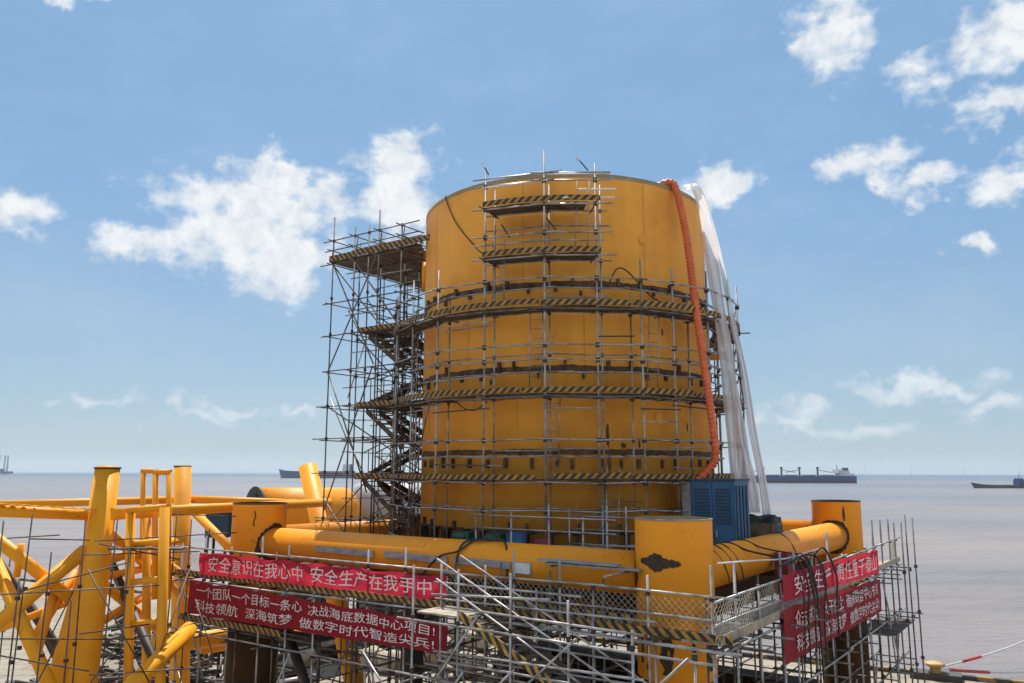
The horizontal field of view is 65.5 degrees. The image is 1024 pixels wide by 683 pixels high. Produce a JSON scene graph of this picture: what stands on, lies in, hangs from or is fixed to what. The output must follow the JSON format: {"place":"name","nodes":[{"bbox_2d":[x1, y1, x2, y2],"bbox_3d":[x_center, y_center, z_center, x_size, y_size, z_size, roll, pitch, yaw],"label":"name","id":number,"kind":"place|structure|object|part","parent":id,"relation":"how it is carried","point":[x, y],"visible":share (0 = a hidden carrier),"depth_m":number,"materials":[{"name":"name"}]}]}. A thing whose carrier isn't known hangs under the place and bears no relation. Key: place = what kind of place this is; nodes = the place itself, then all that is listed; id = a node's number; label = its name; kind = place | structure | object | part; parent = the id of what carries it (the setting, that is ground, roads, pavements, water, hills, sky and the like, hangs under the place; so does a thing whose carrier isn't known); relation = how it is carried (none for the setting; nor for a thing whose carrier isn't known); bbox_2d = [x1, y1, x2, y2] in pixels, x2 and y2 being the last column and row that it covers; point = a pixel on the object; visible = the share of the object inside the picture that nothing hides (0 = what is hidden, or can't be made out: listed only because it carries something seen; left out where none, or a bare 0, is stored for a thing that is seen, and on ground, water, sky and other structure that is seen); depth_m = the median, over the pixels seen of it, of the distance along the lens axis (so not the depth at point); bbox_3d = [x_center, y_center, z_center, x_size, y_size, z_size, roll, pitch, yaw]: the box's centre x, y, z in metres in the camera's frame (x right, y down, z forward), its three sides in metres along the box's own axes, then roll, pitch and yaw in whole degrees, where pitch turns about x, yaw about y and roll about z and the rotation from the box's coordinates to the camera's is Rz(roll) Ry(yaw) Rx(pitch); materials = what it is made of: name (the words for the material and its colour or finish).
{"place":"outdoors","nodes":[
{"label":"outdoors","id":0,"kind":"place"},
{"bbox_2d":[199,512,231,677],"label":"winch house","id":1,"kind":"structure","parent":0,"point":[222,524],"depth_m":42.39,"materials":[{"name":"blue paint"}]},
{"bbox_2d":[448,627,466,642],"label":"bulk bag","id":2,"kind":"object","parent":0,"point":[451,636],"visible":0.09,"depth_m":48.71,"materials":[{"name":"white fabric"}]},
{"bbox_2d":[0,581,986,682],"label":"quay ground","id":3,"kind":"structure","parent":0,"point":[23,670],"depth_m":44.27,"materials":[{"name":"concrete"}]},
{"bbox_2d":[1,553,57,652],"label":"raking prop","id":4,"kind":"object","parent":3,"relation":"on","point":[32,608],"depth_m":25.23,"materials":[{"name":"black metal"}]},
{"bbox_2d":[45,641,53,657],"bbox_3d":[-14.491,12.216,26.767,0.300,5.667,3.437,-5,-11,28],"label":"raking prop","id":5,"kind":"object","parent":3,"relation":"on","point":[48,648],"depth_m":25.93,"materials":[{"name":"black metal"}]},
{"bbox_2d":[5,660,140,682],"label":"scrap heap","id":6,"kind":"object","parent":3,"relation":"on","point":[32,680],"visible":0.12,"depth_m":39.28,"materials":[{"name":"black metal"}]},
{"bbox_2d":[0,509,235,682],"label":"jacket scaffold","id":7,"kind":"object","parent":3,"relation":"on","point":[79,589],"visible":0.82,"depth_m":22.73,"materials":[{"name":"metal"}]},
{"bbox_2d":[101,633,139,659],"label":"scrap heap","id":8,"kind":"object","parent":3,"relation":"on","point":[116,650],"visible":0.18,"depth_m":45.76,"materials":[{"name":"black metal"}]},
{"bbox_2d":[98,655,154,682],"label":"scrap heap","id":9,"kind":"object","parent":3,"relation":"on","point":[111,678],"visible":0.27,"depth_m":38.66,"materials":[{"name":"black metal"}]},
{"bbox_2d":[102,617,155,645],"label":"scrap heap","id":10,"kind":"object","parent":3,"relation":"on","point":[116,635],"visible":0.23,"depth_m":50.19,"materials":[{"name":"black metal"}]},
{"bbox_2d":[110,562,169,682],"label":"raking prop","id":11,"kind":"object","parent":3,"relation":"on","point":[147,646],"visible":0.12,"depth_m":26.60,"materials":[{"name":"black metal"}]},
{"bbox_2d":[101,640,191,666],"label":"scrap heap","id":12,"kind":"object","parent":3,"relation":"on","point":[114,644],"visible":0.06,"depth_m":43.12,"materials":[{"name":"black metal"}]},
{"bbox_2d":[104,659,195,682],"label":"scrap heap","id":13,"kind":"object","parent":3,"relation":"on","point":[111,670],"visible":0.06,"depth_m":39.45,"materials":[{"name":"black metal"}]},
{"bbox_2d":[121,645,223,662],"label":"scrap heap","id":14,"kind":"object","parent":3,"relation":"on","point":[139,647],"visible":0.04,"depth_m":43.57,"materials":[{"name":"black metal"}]},
{"bbox_2d":[138,651,223,675],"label":"scrap heap","id":15,"kind":"object","parent":3,"relation":"on","point":[203,661],"visible":0.16,"depth_m":41.57,"materials":[{"name":"black metal"}]},
{"bbox_2d":[139,666,222,682],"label":"scrap heap","id":16,"kind":"object","parent":3,"relation":"on","point":[209,673],"visible":0.2,"depth_m":39.28,"materials":[{"name":"black metal"}]},
{"bbox_2d":[0,463,363,682],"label":"offshore jacket","id":17,"kind":"object","parent":3,"relation":"on","point":[102,513],"visible":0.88,"depth_m":24.52,"materials":[{"name":"paint"}]},
{"bbox_2d":[151,628,225,651],"bbox_3d":[-12.584,12.307,32.934,4.610,0.717,0.680,8,-12,-40],"label":"ground pipe","id":18,"kind":"object","parent":3,"relation":"on","point":[213,641],"visible":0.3,"depth_m":32.59,"materials":[{"name":"metal"}]},
{"bbox_2d":[278,672,296,676],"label":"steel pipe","id":19,"kind":"object","parent":3,"relation":"on","point":[288,673],"visible":0.1,"depth_m":41.15,"materials":[{"name":"grey metal"}]},
{"bbox_2d":[282,629,309,682],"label":"raking prop","id":20,"kind":"object","parent":3,"relation":"on","point":[300,668],"visible":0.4,"depth_m":25.07,"materials":[{"name":"black metal"}]},
{"bbox_2d":[279,677,312,682],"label":"steel pipe","id":21,"kind":"object","parent":3,"relation":"on","point":[293,681],"visible":0.38,"depth_m":39.55,"materials":[{"name":"grey metal"}]},
{"bbox_2d":[279,674,315,681],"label":"steel pipe","id":22,"kind":"object","parent":3,"relation":"on","point":[294,678],"visible":0.1,"depth_m":39.91,"materials":[{"name":"grey metal"}]},
{"bbox_2d":[286,646,315,668],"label":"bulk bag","id":23,"kind":"object","parent":3,"relation":"on","point":[289,663],"visible":0.44,"depth_m":43.04,"materials":[{"name":"beige fabric"}]},
{"bbox_2d":[246,486,359,652],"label":"pressure vessel","id":24,"kind":"object","parent":3,"relation":"on","point":[300,515],"visible":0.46,"depth_m":46.21,"materials":[{"name":"yellow paint"}]},
{"bbox_2d":[278,658,329,665],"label":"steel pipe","id":25,"kind":"object","parent":3,"relation":"on","point":[280,663],"visible":0.13,"depth_m":43.40,"materials":[{"name":"grey metal"}]},
{"bbox_2d":[278,635,338,661],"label":"scrap heap","id":26,"kind":"object","parent":3,"relation":"on","point":[280,657],"visible":0.17,"depth_m":45.03,"materials":[{"name":"black metal"}]},
{"bbox_2d":[316,635,336,652],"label":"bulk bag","id":27,"kind":"object","parent":3,"relation":"on","point":[327,643],"visible":0.1,"depth_m":45.84,"materials":[{"name":"beige fabric"}]},
{"bbox_2d":[329,636,400,650],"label":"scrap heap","id":28,"kind":"object","parent":3,"relation":"on","point":[381,646],"visible":0.09,"depth_m":45.63,"materials":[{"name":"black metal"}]},
{"bbox_2d":[359,645,385,668],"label":"bulk bag","id":29,"kind":"object","parent":3,"relation":"on","point":[371,659],"visible":0.29,"depth_m":43.00,"materials":[{"name":"beige fabric"}]},
{"bbox_2d":[311,210,444,682],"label":"stair tower scaffold","id":30,"kind":"object","parent":3,"relation":"on","point":[401,263],"visible":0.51,"depth_m":33.79,"materials":[{"name":"metal"}]},
{"bbox_2d":[378,650,400,672],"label":"bulk bag","id":31,"kind":"object","parent":3,"relation":"on","point":[384,661],"visible":0.42,"depth_m":42.02,"materials":[{"name":"beige fabric"}]},
{"bbox_2d":[400,605,423,682],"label":"support post","id":32,"kind":"object","parent":3,"relation":"on","point":[418,657],"depth_m":25.53,"materials":[{"name":"black metal"}]},
{"bbox_2d":[423,653,447,665],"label":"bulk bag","id":33,"kind":"object","parent":3,"relation":"on","point":[433,659],"visible":0.12,"depth_m":43.04,"materials":[{"name":"beige fabric"}]},
{"bbox_2d":[423,640,483,673],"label":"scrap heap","id":34,"kind":"object","parent":3,"relation":"on","point":[452,642],"visible":0.08,"depth_m":44.06,"materials":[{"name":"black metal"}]},
{"bbox_2d":[169,536,747,682],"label":"walkway scaffold","id":35,"kind":"object","parent":3,"relation":"on","point":[648,631],"visible":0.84,"depth_m":22.33,"materials":[{"name":"metal"}]},
{"bbox_2d":[187,580,447,653],"bbox_3d":[-6.648,8.497,24.854,11.950,1.178,0.141,-6,-11,35],"label":"banner","id":36,"kind":"object","parent":35,"relation":"attached to","point":[232,603],"visible":0.98,"depth_m":24.57,"materials":[{"name":"red fabric"}]},
{"bbox_2d":[199,553,446,598],"bbox_3d":[-6.420,7.296,24.892,11.300,0.778,0.163,-6,-11,35],"label":"banner","id":37,"kind":"object","parent":35,"relation":"attached to","point":[330,577],"visible":0.99,"depth_m":24.51,"materials":[{"name":"red fabric"}]},
{"bbox_2d":[537,558,641,577],"bbox_3d":[2.031,5.832,20.695,1.478,0.199,2.904,6,-11,-33],"label":"plank stack","id":38,"kind":"object","parent":35,"relation":"on","point":[575,563],"visible":0.95,"depth_m":20.52,"materials":[{"name":"grey wood"}]},
{"bbox_2d":[436,670,491,682],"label":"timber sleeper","id":39,"kind":"object","parent":3,"relation":"on","point":[451,676],"visible":0.07,"depth_m":40.69,"materials":[{"name":"wood"}]},
{"bbox_2d":[453,650,483,671],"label":"bulk bag","id":40,"kind":"object","parent":3,"relation":"on","point":[468,668],"visible":0.2,"depth_m":42.02,"materials":[{"name":"beige fabric"}]},
{"bbox_2d":[465,632,491,650],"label":"bulk bag","id":41,"kind":"object","parent":3,"relation":"on","point":[480,643],"visible":0.33,"depth_m":47.21,"materials":[{"name":"white fabric"}]},
{"bbox_2d":[466,676,497,682],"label":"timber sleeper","id":42,"kind":"object","parent":3,"relation":"on","point":[488,681],"visible":0.08,"depth_m":40.55,"materials":[{"name":"wood"}]},
{"bbox_2d":[18,577,1023,682],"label":"quay kerb","id":43,"kind":"structure","parent":3,"relation":"on","point":[964,676],"depth_m":43.03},
{"bbox_2d":[499,669,591,682],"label":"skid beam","id":44,"kind":"structure","parent":3,"relation":"on","point":[523,678],"depth_m":32.45,"materials":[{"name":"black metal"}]},
{"bbox_2d":[225,500,870,682],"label":"steel base frame","id":45,"kind":"object","parent":3,"relation":"on","point":[674,554],"visible":0.63,"depth_m":24.01,"materials":[{"name":"yellow paint"}]},
{"bbox_2d":[315,546,373,556],"bbox_3d":[-5.553,6.922,26.280,2.700,0.210,0.060,-6,-11,35],"label":"timber board","id":46,"kind":"object","parent":45,"relation":"attached to","point":[346,551],"visible":1,"depth_m":26.23,"materials":[{"name":"grey wood"}]},
{"bbox_2d":[384,551,447,563],"bbox_3d":[-2.982,6.632,24.483,2.600,0.210,0.060,-6,-11,35],"label":"timber board","id":47,"kind":"object","parent":45,"relation":"attached to","point":[411,556],"visible":1,"depth_m":24.44,"materials":[{"name":"grey wood"}]},
{"bbox_2d":[421,539,488,575],"bbox_3d":[-1.788,6.466,23.735,2.266,1.178,0.332,-4,-10,23],"label":"power cable","id":48,"kind":"object","parent":45,"relation":"hanging from","point":[439,556],"visible":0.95,"depth_m":23.65,"materials":[{"name":"black rubber"}]},
{"bbox_2d":[453,530,474,539],"bbox_3d":[-1.638,7.089,26.684,0.900,1.450,0.840,-6,-11,35],"label":"air compressor","id":49,"kind":"object","parent":45,"relation":"on","point":[464,535],"visible":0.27,"depth_m":26.59,"materials":[{"name":"green metal"}]},
{"bbox_2d":[455,539,507,576],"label":"power cable","id":50,"kind":"object","parent":45,"relation":"hanging from","point":[468,540],"visible":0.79,"depth_m":23.45,"materials":[{"name":"black rubber"}]},
{"bbox_2d":[453,557,510,568],"bbox_3d":[-0.880,6.395,23.015,2.050,0.210,0.060,-6,-11,35],"label":"timber board","id":51,"kind":"object","parent":45,"relation":"attached to","point":[491,563],"visible":1,"depth_m":22.93,"materials":[{"name":"grey wood"}]},
{"bbox_2d":[484,532,505,541],"bbox_3d":[-0.577,6.969,25.943,0.900,1.450,0.840,-6,-11,35],"label":"air compressor","id":52,"kind":"object","parent":45,"relation":"on","point":[490,535],"visible":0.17,"depth_m":25.87,"materials":[{"name":"green metal"}]},
{"bbox_2d":[506,532,526,543],"bbox_3d":[0.141,6.839,25.326,0.690,1.510,0.690,0,-9,0],"label":"oil drum","id":53,"kind":"object","parent":45,"relation":"on","point":[519,537],"visible":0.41,"depth_m":25.16,"materials":[{"name":"blue paint"}]},
{"bbox_2d":[515,561,531,574],"bbox_3d":[0.274,6.333,22.222,0.630,0.340,0.040,-6,-11,35],"label":"notice board","id":54,"kind":"object","parent":45,"relation":"attached to","point":[523,568],"visible":0.79,"depth_m":22.17,"materials":[{"name":"white paint"}]},
{"bbox_2d":[533,537,551,544],"bbox_3d":[0.950,6.861,24.990,0.630,1.360,0.630,0,-9,0],"label":"oil drum","id":55,"kind":"object","parent":45,"relation":"on","point":[541,540],"visible":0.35,"depth_m":24.84,"materials":[{"name":"red paint"}]},
{"bbox_2d":[470,503,634,586],"bbox_3d":[1.179,6.271,24.799,5.300,2.464,1.354,-6,-11,35],"label":"guard rail frame","id":56,"kind":"object","parent":45,"relation":"on","point":[582,528],"visible":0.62,"depth_m":24.29,"materials":[{"name":"metal"}]},
{"bbox_2d":[379,150,757,548],"bbox_3d":[1.968,1.582,32.554,14.562,14.240,14.521,0,-9,0],"label":"ring scaffold","id":57,"kind":"object","parent":45,"relation":"on","point":[412,332],"visible":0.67,"depth_m":26.88,"materials":[{"name":"metal"}]},
{"bbox_2d":[396,393,410,535],"bbox_3d":[-3.570,4.810,27.995,0.235,6.228,3.022,6,-11,-32],"label":"hose","id":58,"kind":"object","parent":57,"relation":"hanging from","point":[397,466],"visible":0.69,"depth_m":28.78,"materials":[{"name":"black rubber"}]},
{"bbox_2d":[608,267,671,308],"bbox_3d":[4.518,-1.858,27.718,2.568,1.332,0.131,4,-10,-21],"label":"hose","id":59,"kind":"object","parent":57,"relation":"attached to","point":[634,279],"visible":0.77,"depth_m":27.58,"materials":[{"name":"black rubber"}]},
{"bbox_2d":[684,183,746,478],"bbox_3d":[7.181,-0.431,28.657,1.897,11.513,0.825,-7,-12,36],"label":"plastic sheet","id":60,"kind":"object","parent":57,"relation":"hanging from","point":[735,449],"visible":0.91,"depth_m":28.26,"materials":[{"name":"white plastic"}]},
{"bbox_2d":[704,195,771,514],"bbox_3d":[8.080,0.186,28.933,2.073,11.951,0.366,-6,-11,34],"label":"plastic sheet","id":61,"kind":"object","parent":57,"relation":"hanging from","point":[764,494],"visible":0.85,"depth_m":28.42,"materials":[{"name":"white plastic"}]},
{"bbox_2d":[736,383,760,512],"bbox_3d":[8.115,2.737,28.179,0.968,6.492,0.345,-8,-12,40],"label":"plastic sheet","id":62,"kind":"object","parent":57,"relation":"hanging from","point":[754,503],"visible":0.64,"depth_m":27.73,"materials":[{"name":"white plastic"}]},
{"bbox_2d":[419,174,719,549],"bbox_3d":[2.440,1.543,32.602,12.416,13.354,11.905,0,-9,0],"label":"storage tank","id":63,"kind":"object","parent":45,"relation":"on","point":[641,217],"visible":0.72,"depth_m":27.81,"materials":[{"name":"metal"}]},
{"bbox_2d":[445,195,481,253],"bbox_3d":[-1.653,-4.314,29.076,0.435,3.087,3.167,5,-11,-29],"label":"hose","id":64,"kind":"object","parent":63,"relation":"attached to","point":[459,227],"visible":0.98,"depth_m":29.50,"materials":[{"name":"black rubber"}]},
{"bbox_2d":[658,178,719,478],"bbox_3d":[6.049,-0.657,28.017,0.743,11.119,2.599,5,-10,-26],"label":"air duct","id":65,"kind":"object","parent":63,"relation":"attached to","point":[708,397],"visible":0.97,"depth_m":27.17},
{"bbox_2d":[682,482,691,515],"bbox_3d":[6.069,6.234,26.433,0.300,3.090,1.200,-6,-11,35],"label":"grey panel","id":66,"kind":"object","parent":45,"relation":"on","point":[686,497],"visible":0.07,"depth_m":26.11,"materials":[{"name":"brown metal"}]},
{"bbox_2d":[689,479,750,583],"bbox_3d":[6.792,6.084,25.853,1.550,3.200,1.440,-6,-11,35],"label":"equipment cabinet","id":67,"kind":"object","parent":45,"relation":"on","point":[723,504],"visible":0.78,"depth_m":25.38,"materials":[{"name":"blue metal"}]},
{"bbox_3d":[6.125,6.028,25.520,0.650,2.840,0.058,-6,-11,35],"label":"door","id":68,"kind":"part","parent":67,"relation":"part of","materials":[{"name":"blue paint"}]},
{"bbox_3d":[6.691,5.961,25.106,0.640,2.840,0.088,-6,-11,35],"label":"door","id":69,"kind":"part","parent":67,"relation":"part of","materials":[{"name":"blue paint"}]},
{"bbox_2d":[713,550,732,607],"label":"power cable","id":70,"kind":"object","parent":45,"relation":"hanging from","point":[728,576],"visible":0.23,"depth_m":21.44,"materials":[{"name":"black rubber"}]},
{"bbox_2d":[713,544,741,607],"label":"power cable","id":71,"kind":"object","parent":45,"relation":"hanging from","point":[735,569],"visible":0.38,"depth_m":21.92,"materials":[{"name":"black rubber"}]},
{"bbox_2d":[713,542,747,604],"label":"power cable","id":72,"kind":"object","parent":45,"relation":"hanging from","point":[739,564],"visible":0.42,"depth_m":22.38,"materials":[{"name":"black rubber"}]},
{"bbox_2d":[749,514,782,575],"bbox_3d":[8.758,6.958,27.438,1.150,1.999,1.200,-6,-11,35],"label":"covered crate","id":73,"kind":"object","parent":45,"relation":"on","point":[761,525],"visible":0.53,"depth_m":27.15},
{"bbox_2d":[721,541,822,636],"bbox_3d":[7.164,7.028,22.576,3.100,2.558,0.721,-2,-10,13],"label":"power cable","id":74,"kind":"object","parent":45,"relation":"hanging from","point":[809,571],"visible":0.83,"depth_m":22.28,"materials":[{"name":"black rubber"}]},
{"bbox_2d":[735,539,827,665],"bbox_3d":[7.804,7.623,23.632,2.906,3.380,0.529,-5,-11,30],"label":"power cable","id":75,"kind":"object","parent":45,"relation":"hanging from","point":[825,591],"visible":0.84,"depth_m":23.16,"materials":[{"name":"black rubber"}]},
{"bbox_2d":[776,531,799,569],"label":"power cable","id":76,"kind":"object","parent":45,"relation":"hanging from","point":[792,545],"visible":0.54,"depth_m":26.72,"materials":[{"name":"black rubber"}]},
{"bbox_2d":[806,552,833,660],"bbox_3d":[8.863,7.638,22.908,1.218,3.108,0.160,7,-11,-35],"label":"power cable","id":77,"kind":"object","parent":45,"relation":"hanging from","point":[827,603],"visible":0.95,"depth_m":23.10,"materials":[{"name":"black rubber"}]},
{"bbox_2d":[813,547,840,639],"bbox_3d":[9.374,7.540,23.779,1.416,2.717,0.240,8,-12,-39],"label":"power cable","id":78,"kind":"object","parent":45,"relation":"hanging from","point":[833,565],"visible":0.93,"depth_m":24.02,"materials":[{"name":"black rubber"}]},
{"bbox_2d":[361,555,736,682],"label":"access stair","id":79,"kind":"object","parent":3,"relation":"on","point":[466,616],"visible":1,"depth_m":19.11,"materials":[{"name":"metal"}]},
{"bbox_2d":[273,579,828,682],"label":"shoring scaffold","id":80,"kind":"object","parent":3,"relation":"on","point":[612,667],"visible":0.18,"depth_m":28.77,"materials":[{"name":"metal"}]},
{"bbox_2d":[538,641,817,682],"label":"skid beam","id":81,"kind":"structure","parent":3,"relation":"on","point":[728,678],"depth_m":34.76,"materials":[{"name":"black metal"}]},
{"bbox_2d":[682,514,925,682],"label":"walkway scaffold","id":82,"kind":"object","parent":3,"relation":"on","point":[761,616],"visible":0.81,"depth_m":24.76,"materials":[{"name":"metal"}]},
{"bbox_2d":[717,549,823,563],"bbox_3d":[7.274,5.794,21.558,0.138,0.238,7.523,-8,-12,39],"label":"conduit","id":83,"kind":"object","parent":82,"relation":"attached to","point":[765,559],"visible":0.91,"depth_m":20.60,"materials":[{"name":"white paint"}]},
{"bbox_2d":[773,551,792,594],"bbox_3d":[8.395,7.146,24.569,0.460,1.255,0.560,-6,-11,35],"label":"fire box","id":84,"kind":"object","parent":82,"relation":"on","point":[787,569],"visible":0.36,"depth_m":24.42,"materials":[{"name":"red paint"}]},
{"bbox_2d":[778,560,806,662],"bbox_3d":[7.330,7.129,20.966,1.186,2.598,0.266,7,-12,-37],"label":"power cable","id":85,"kind":"object","parent":82,"relation":"hanging from","point":[803,604],"visible":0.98,"depth_m":21.23,"materials":[{"name":"black rubber"}]},
{"bbox_2d":[783,559,811,677],"bbox_3d":[7.615,7.412,21.296,1.293,3.052,0.263,7,-12,-37],"label":"power cable","id":86,"kind":"object","parent":82,"relation":"hanging from","point":[798,560],"visible":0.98,"depth_m":21.51,"materials":[{"name":"black rubber"}]},
{"bbox_2d":[793,553,817,651],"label":"power cable","id":87,"kind":"object","parent":82,"relation":"hanging from","point":[814,602],"visible":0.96,"depth_m":22.06,"materials":[{"name":"black rubber"}]},
{"bbox_2d":[790,555,824,678],"bbox_3d":[8.067,7.638,21.919,1.569,3.363,0.237,9,-13,-42],"label":"power cable","id":88,"kind":"object","parent":82,"relation":"hanging from","point":[817,596],"visible":0.94,"depth_m":22.28,"materials":[{"name":"black rubber"}]},
{"bbox_2d":[782,550,878,601],"bbox_3d":[10.378,7.330,25.134,0.102,1.106,11.750,-6,-11,35],"label":"banner","id":89,"kind":"object","parent":82,"relation":"attached to","point":[855,567],"visible":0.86,"depth_m":24.53,"materials":[{"name":"red fabric"}]},
{"bbox_2d":[783,579,881,664],"bbox_3d":[10.348,8.427,24.911,0.096,1.615,11.850,-6,-11,35],"label":"banner","id":90,"kind":"object","parent":82,"relation":"attached to","point":[858,609],"visible":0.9,"depth_m":23.84,"materials":[{"name":"red fabric"}]},
{"bbox_2d":[909,661,962,682],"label":"mooring bollard","id":91,"kind":"object","parent":3,"relation":"on","point":[934,672],"visible":0.99,"depth_m":41.05,"materials":[{"name":"yellow metal"}]},
{"bbox_2d":[941,668,1023,673],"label":"mooring rope","id":92,"kind":"object","parent":91,"relation":"attached to","point":[968,671],"visible":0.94,"depth_m":44.53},
{"bbox_2d":[945,640,1023,666],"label":"mooring rope","id":93,"kind":"object","parent":91,"relation":"attached to","point":[971,658],"visible":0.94,"depth_m":46.19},
{"bbox_2d":[0,472,1023,679],"bbox_3d":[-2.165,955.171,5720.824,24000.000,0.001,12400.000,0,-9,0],"label":"sea","id":94,"kind":"structure","parent":0,"point":[969,544],"depth_m":170.57,"materials":[{"name":"grey liquid"}]},
{"bbox_2d":[0,455,12,474],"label":"jack up rig","id":95,"kind":"object","parent":94,"relation":"in","point":[3,471],"visible":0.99,"depth_m":3026.19},
{"bbox_2d":[279,459,355,477],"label":"tanker ship","id":96,"kind":"object","parent":94,"relation":"on","point":[288,474],"visible":0.62,"depth_m":1754.33},
{"bbox_2d":[754,465,856,482],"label":"bulk carrier","id":97,"kind":"object","parent":94,"relation":"on","point":[843,475],"visible":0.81,"depth_m":1090.79,"materials":[{"name":"grey metal"}]},
{"bbox_2d":[971,474,1023,487],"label":"barge","id":98,"kind":"object","parent":94,"relation":"on","point":[1018,482],"visible":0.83,"depth_m":748.15},
{"bbox_2d":[0,0,1023,474],"label":"sky","id":99,"kind":"structure","parent":0,"point":[176,175],"materials":[{"name":"blue"}]},
{"bbox_2d":[540,629,548,638],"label":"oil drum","id":100,"kind":"object","parent":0,"point":[542,636],"visible":0.16,"depth_m":48.97,"materials":[{"name":"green metal"}]}
]}

